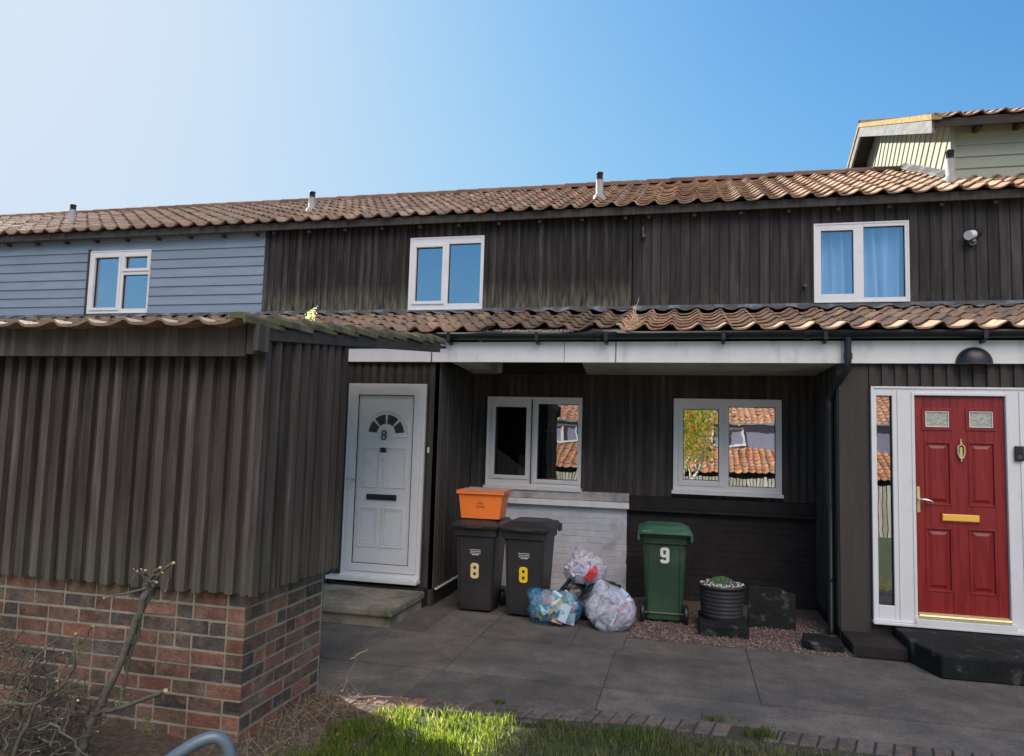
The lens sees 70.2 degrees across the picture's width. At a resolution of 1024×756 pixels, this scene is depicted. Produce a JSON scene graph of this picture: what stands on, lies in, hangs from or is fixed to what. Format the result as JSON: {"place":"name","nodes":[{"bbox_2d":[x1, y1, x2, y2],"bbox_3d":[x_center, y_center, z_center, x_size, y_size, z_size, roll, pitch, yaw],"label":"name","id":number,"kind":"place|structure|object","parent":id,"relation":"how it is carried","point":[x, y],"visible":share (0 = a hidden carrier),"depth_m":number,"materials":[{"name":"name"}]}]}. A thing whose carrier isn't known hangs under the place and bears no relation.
{"place":"outdoors","nodes":[
{"label":"outdoors","id":0,"kind":"place"},
{"bbox_2d":[0,693,401,755],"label":"soil bed","id":1,"kind":"object","parent":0,"point":[132,742],"visible":0.27,"depth_m":4.53,"materials":[{"name":"brown soil"}]},
{"bbox_2d":[0,561,174,755],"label":"pruned shrub","id":2,"kind":"object","parent":1,"relation":"on","point":[85,734],"visible":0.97,"depth_m":4.11,"materials":[{"name":"brown plant"}]},
{"bbox_2d":[166,730,236,755],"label":"steel hoop","id":3,"kind":"object","parent":1,"relation":"on","point":[222,741],"visible":1,"depth_m":2.77,"materials":[{"name":"silver metal"}]},
{"bbox_2d":[208,649,392,755],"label":"dry stems","id":4,"kind":"object","parent":1,"relation":"on","point":[336,704],"visible":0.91,"depth_m":4.83,"materials":[{"name":"brown plant"}]},
{"bbox_2d":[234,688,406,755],"bbox_3d":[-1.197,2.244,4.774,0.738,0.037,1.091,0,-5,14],"label":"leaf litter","id":5,"kind":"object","parent":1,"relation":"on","point":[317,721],"visible":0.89,"depth_m":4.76,"materials":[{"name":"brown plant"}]},
{"bbox_2d":[0,195,412,322],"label":"terraced house","id":6,"kind":"structure","parent":0,"point":[178,262],"depth_m":12.12,"materials":[{"name":"wood"}]},
{"bbox_2d":[86,249,160,316],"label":"window","id":7,"kind":"structure","parent":6,"relation":"in","point":[119,280],"depth_m":12.15,"materials":[{"name":"white plastic"}]},
{"bbox_2d":[0,0,1023,311],"label":"sky","id":8,"kind":"structure","parent":0,"point":[105,104],"materials":[{"name":"blue"}]},
{"bbox_2d":[265,579,995,755],"bbox_3d":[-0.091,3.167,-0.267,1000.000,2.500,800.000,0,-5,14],"label":"ground","id":9,"kind":"structure","parent":0,"point":[517,731],"depth_m":4.66,"materials":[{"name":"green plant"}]},
{"bbox_2d":[0,311,445,742],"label":"outbuilding","id":10,"kind":"structure","parent":9,"relation":"on","point":[206,455],"depth_m":4.74,"materials":[{"name":"brown wood"}]},
{"bbox_2d":[212,172,841,605],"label":"terraced house","id":11,"kind":"structure","parent":9,"relation":"on","point":[518,300],"depth_m":9.44,"materials":[{"name":"wood"}]},
{"bbox_2d":[305,308,316,320],"bbox_3d":[-2.425,-0.763,8.811,0.152,0.233,0.101,5,-6,-38],"label":"weed","id":12,"kind":"object","parent":11,"relation":"on","point":[308,316],"visible":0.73,"depth_m":8.81,"materials":[{"name":"yellow plant"}]},
{"bbox_2d":[325,383,426,585],"bbox_3d":[-1.564,1.199,8.485,1.114,2.275,0.200,0,-5,14],"label":"door","id":13,"kind":"structure","parent":11,"relation":"in","point":[384,484],"depth_m":8.47,"materials":[{"name":"white plastic"}]},
{"bbox_2d":[408,235,498,314],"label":"window","id":14,"kind":"structure","parent":11,"relation":"in","point":[446,273],"depth_m":11.25,"materials":[{"name":"white plastic"}]},
{"bbox_2d":[483,396,582,491],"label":"window","id":15,"kind":"structure","parent":11,"relation":"in","point":[551,460],"depth_m":9.49,"materials":[{"name":"white plastic"}]},
{"bbox_2d":[337,694,1004,755],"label":"brick edging","id":16,"kind":"object","parent":9,"relation":"on","point":[808,739],"visible":0.66,"depth_m":4.99,"materials":[{"name":"brick"}]},
{"bbox_2d":[738,721,785,741],"bbox_3d":[1.643,2.310,4.788,0.292,0.094,0.228,-2,-6,34],"label":"grass tuft","id":17,"kind":"object","parent":16,"relation":"on","point":[766,732],"visible":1,"depth_m":4.78,"materials":[{"name":"green plant"}]},
{"bbox_2d":[616,149,1023,639],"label":"terraced house","id":18,"kind":"structure","parent":9,"relation":"on","point":[873,482],"depth_m":8.85,"materials":[{"name":"wood"}]},
{"bbox_2d":[622,299,644,329],"bbox_3d":[1.309,-0.689,7.872,0.247,0.354,0.081,0,-5,14],"label":"dried weed","id":19,"kind":"object","parent":18,"relation":"on","point":[632,323],"visible":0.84,"depth_m":7.85,"materials":[{"name":"plant"}]},
{"bbox_2d":[672,398,783,498],"bbox_3d":[2.634,0.848,8.939,1.308,1.179,0.140,0,-5,14],"label":"window","id":20,"kind":"structure","parent":18,"relation":"in","point":[722,447],"depth_m":8.94,"materials":[{"name":"white plastic"}]},
{"bbox_2d":[800,220,909,311],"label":"window","id":21,"kind":"structure","parent":18,"relation":"in","point":[854,261],"depth_m":9.46,"materials":[{"name":"white plastic"}]},
{"bbox_2d":[870,386,1023,635],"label":"door","id":22,"kind":"structure","parent":18,"relation":"in","point":[957,456],"depth_m":7.08,"materials":[{"name":"red plastic"}]},
{"bbox_2d":[964,228,981,246],"bbox_3d":[5.702,-1.750,9.034,0.214,0.215,0.148,4,-5,-23],"label":"security light","id":23,"kind":"object","parent":18,"relation":"attached to","point":[970,236],"visible":1,"depth_m":9.00,"materials":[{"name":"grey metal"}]},
{"bbox_2d":[955,347,992,364],"bbox_3d":[4.504,-0.221,7.074,0.330,0.172,0.100,0,-5,14],"label":"wall lamp","id":24,"kind":"object","parent":18,"relation":"attached to","point":[974,356],"visible":1,"depth_m":7.06,"materials":[{"name":"black plastic"}]},
{"bbox_2d":[311,586,1023,755],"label":"path","id":25,"kind":"structure","parent":0,"point":[910,698],"depth_m":5.86,"materials":[{"name":"concrete"}]},
{"bbox_2d":[322,583,423,627],"bbox_3d":[-1.712,2.427,7.804,1.295,0.195,0.950,0,-5,14],"label":"doorstep","id":26,"kind":"object","parent":25,"relation":"on","point":[369,606],"visible":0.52,"depth_m":7.49,"materials":[{"name":"concrete"}]},
{"bbox_2d":[333,580,427,607],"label":"threshold block","id":27,"kind":"structure","parent":25,"relation":"on","point":[398,587],"depth_m":8.27,"materials":[{"name":"black paint"}]},
{"bbox_2d":[451,517,511,610],"bbox_3d":[-0.342,2.087,8.284,0.558,1.012,0.809,1,-5,13],"label":"wheelie bin","id":28,"kind":"object","parent":25,"relation":"on","point":[480,549],"visible":0.85,"depth_m":7.99,"materials":[{"name":"black plastic"}]},
{"bbox_2d":[456,488,511,518],"bbox_3d":[-0.316,1.417,8.238,0.550,0.308,0.428,1,-5,12],"label":"storage crate","id":29,"kind":"object","parent":28,"relation":"on","point":[483,503],"visible":1,"depth_m":8.07,"materials":[{"name":"orange plastic"}]},
{"bbox_2d":[491,698,507,704],"bbox_3d":[-0.094,2.323,5.245,0.127,0.047,0.109,3,-5,-11],"label":"grass tuft","id":30,"kind":"object","parent":25,"relation":"on","point":[498,701],"visible":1,"depth_m":5.24,"materials":[{"name":"green plant"}]},
{"bbox_2d":[499,517,561,614],"bbox_3d":[0.204,2.088,8.112,0.558,1.012,0.809,0,-5,16],"label":"wheelie bin","id":31,"kind":"object","parent":25,"relation":"on","point":[529,545],"visible":0.85,"depth_m":7.83,"materials":[{"name":"black plastic"}]},
{"bbox_2d":[528,588,580,625],"bbox_3d":[0.446,2.402,7.647,0.600,0.380,0.462,0,-5,14],"label":"rubbish bag","id":32,"kind":"object","parent":25,"relation":"on","point":[544,602],"visible":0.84,"depth_m":7.53,"materials":[{"name":"blue plastic"}]},
{"bbox_2d":[547,599,562,614],"bbox_3d":[0.440,2.347,7.460,0.163,0.171,0.020,0,-5,14],"label":"yellow carton","id":33,"kind":"object","parent":32,"relation":"in","point":[553,608],"visible":1,"depth_m":7.45,"materials":[{"name":"yellow cardboard"}]},
{"bbox_2d":[557,603,571,622],"bbox_3d":[0.535,2.397,7.428,0.146,0.200,0.024,0,-5,14],"label":"pale carton","id":34,"kind":"object","parent":32,"relation":"in","point":[564,612],"visible":1,"depth_m":7.42,"materials":[{"name":"white cardboard"}]},
{"bbox_2d":[558,577,582,614],"bbox_3d":[0.699,2.386,8.118,0.369,0.447,0.352,4,-5,-23],"label":"rubbish bag","id":35,"kind":"object","parent":25,"relation":"on","point":[570,585],"visible":0.2,"depth_m":8.03,"materials":[{"name":"black plastic"}]},
{"bbox_2d":[581,579,620,594],"bbox_3d":[0.948,2.361,8.042,0.397,0.300,0.382,5,-6,-32],"label":"rubbish bag","id":36,"kind":"object","parent":35,"relation":"on","point":[584,588],"visible":0.17,"depth_m":7.98,"materials":[{"name":"grey plastic"}]},
{"bbox_2d":[563,546,606,585],"bbox_3d":[0.816,2.089,8.113,0.488,0.433,0.400,0,-5,14],"label":"rubbish bag","id":37,"kind":"object","parent":36,"relation":"on","point":[576,567],"visible":0.81,"depth_m":8.00,"materials":[{"name":"grey"}]},
{"bbox_2d":[584,565,597,581],"bbox_3d":[0.857,2.121,7.912,0.150,0.184,0.060,0,-5,14],"label":"packaging","id":38,"kind":"object","parent":37,"relation":"in","point":[591,574],"visible":1,"depth_m":7.89},
{"bbox_2d":[575,585,596,620],"bbox_3d":[0.842,2.418,7.855,0.339,0.348,0.309,0,-5,14],"label":"rubbish bag","id":39,"kind":"object","parent":25,"relation":"on","point":[583,598],"visible":0.44,"depth_m":7.78,"materials":[{"name":"black plastic"}]},
{"bbox_2d":[584,579,636,631],"bbox_3d":[1.008,2.325,7.455,0.530,0.512,0.424,0,-5,14],"label":"rubbish bag","id":40,"kind":"object","parent":25,"relation":"on","point":[611,608],"visible":1,"depth_m":7.34,"materials":[{"name":"grey"}]},
{"bbox_2d":[701,712,739,722],"bbox_3d":[1.437,2.344,5.034,0.283,0.056,0.148,0,-5,14],"label":"grass tuft","id":41,"kind":"object","parent":25,"relation":"on","point":[713,716],"visible":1,"depth_m":5.04,"materials":[{"name":"green plant"}]},
{"bbox_2d":[627,597,856,658],"bbox_3d":[2.355,2.672,7.864,2.060,0.070,2.000,0,-5,14],"label":"gravel base","id":42,"kind":"object","parent":25,"relation":"on","point":[803,615],"visible":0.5,"depth_m":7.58,"materials":[{"name":"gravel"}]},
{"bbox_2d":[638,521,692,624],"bbox_3d":[1.664,2.114,7.978,0.570,1.022,0.826,1,-5,11],"label":"wheelie bin","id":43,"kind":"object","parent":42,"relation":"on","point":[665,544],"visible":1,"depth_m":7.74,"materials":[{"name":"green plastic"}]},
{"bbox_2d":[698,610,748,639],"bbox_3d":[2.172,2.544,7.527,0.480,0.117,0.640,0,-5,14],"label":"block","id":44,"kind":"object","parent":42,"relation":"on","point":[739,629],"depth_m":7.24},
{"bbox_2d":[698,576,745,621],"bbox_3d":[2.184,2.277,7.590,0.476,0.424,0.473,0,-5,14],"label":"planter","id":45,"kind":"object","parent":44,"relation":"on","point":[721,598],"visible":1,"depth_m":7.42,"materials":[{"name":"black plastic"}]},
{"bbox_2d":[747,585,795,630],"bbox_3d":[2.736,2.423,7.687,0.480,0.418,0.109,0,-5,14],"label":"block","id":46,"kind":"object","parent":42,"relation":"on","point":[771,607],"visible":0.93,"depth_m":7.66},
{"bbox_2d":[802,633,843,653],"bbox_3d":[2.957,2.537,6.979,0.358,0.085,0.379,0,-5,14],"label":"block","id":47,"kind":"object","parent":42,"relation":"on","point":[823,642],"depth_m":6.86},
{"bbox_2d":[841,626,1023,685],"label":"doorstep","id":48,"kind":"object","parent":25,"relation":"on","point":[972,656],"visible":1,"depth_m":6.43,"materials":[{"name":"black paint"}]},
{"bbox_2d":[846,107,1023,310],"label":"gabled house","id":49,"kind":"structure","parent":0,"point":[984,143],"depth_m":10.15,"materials":[{"name":"wood"}]}
]}

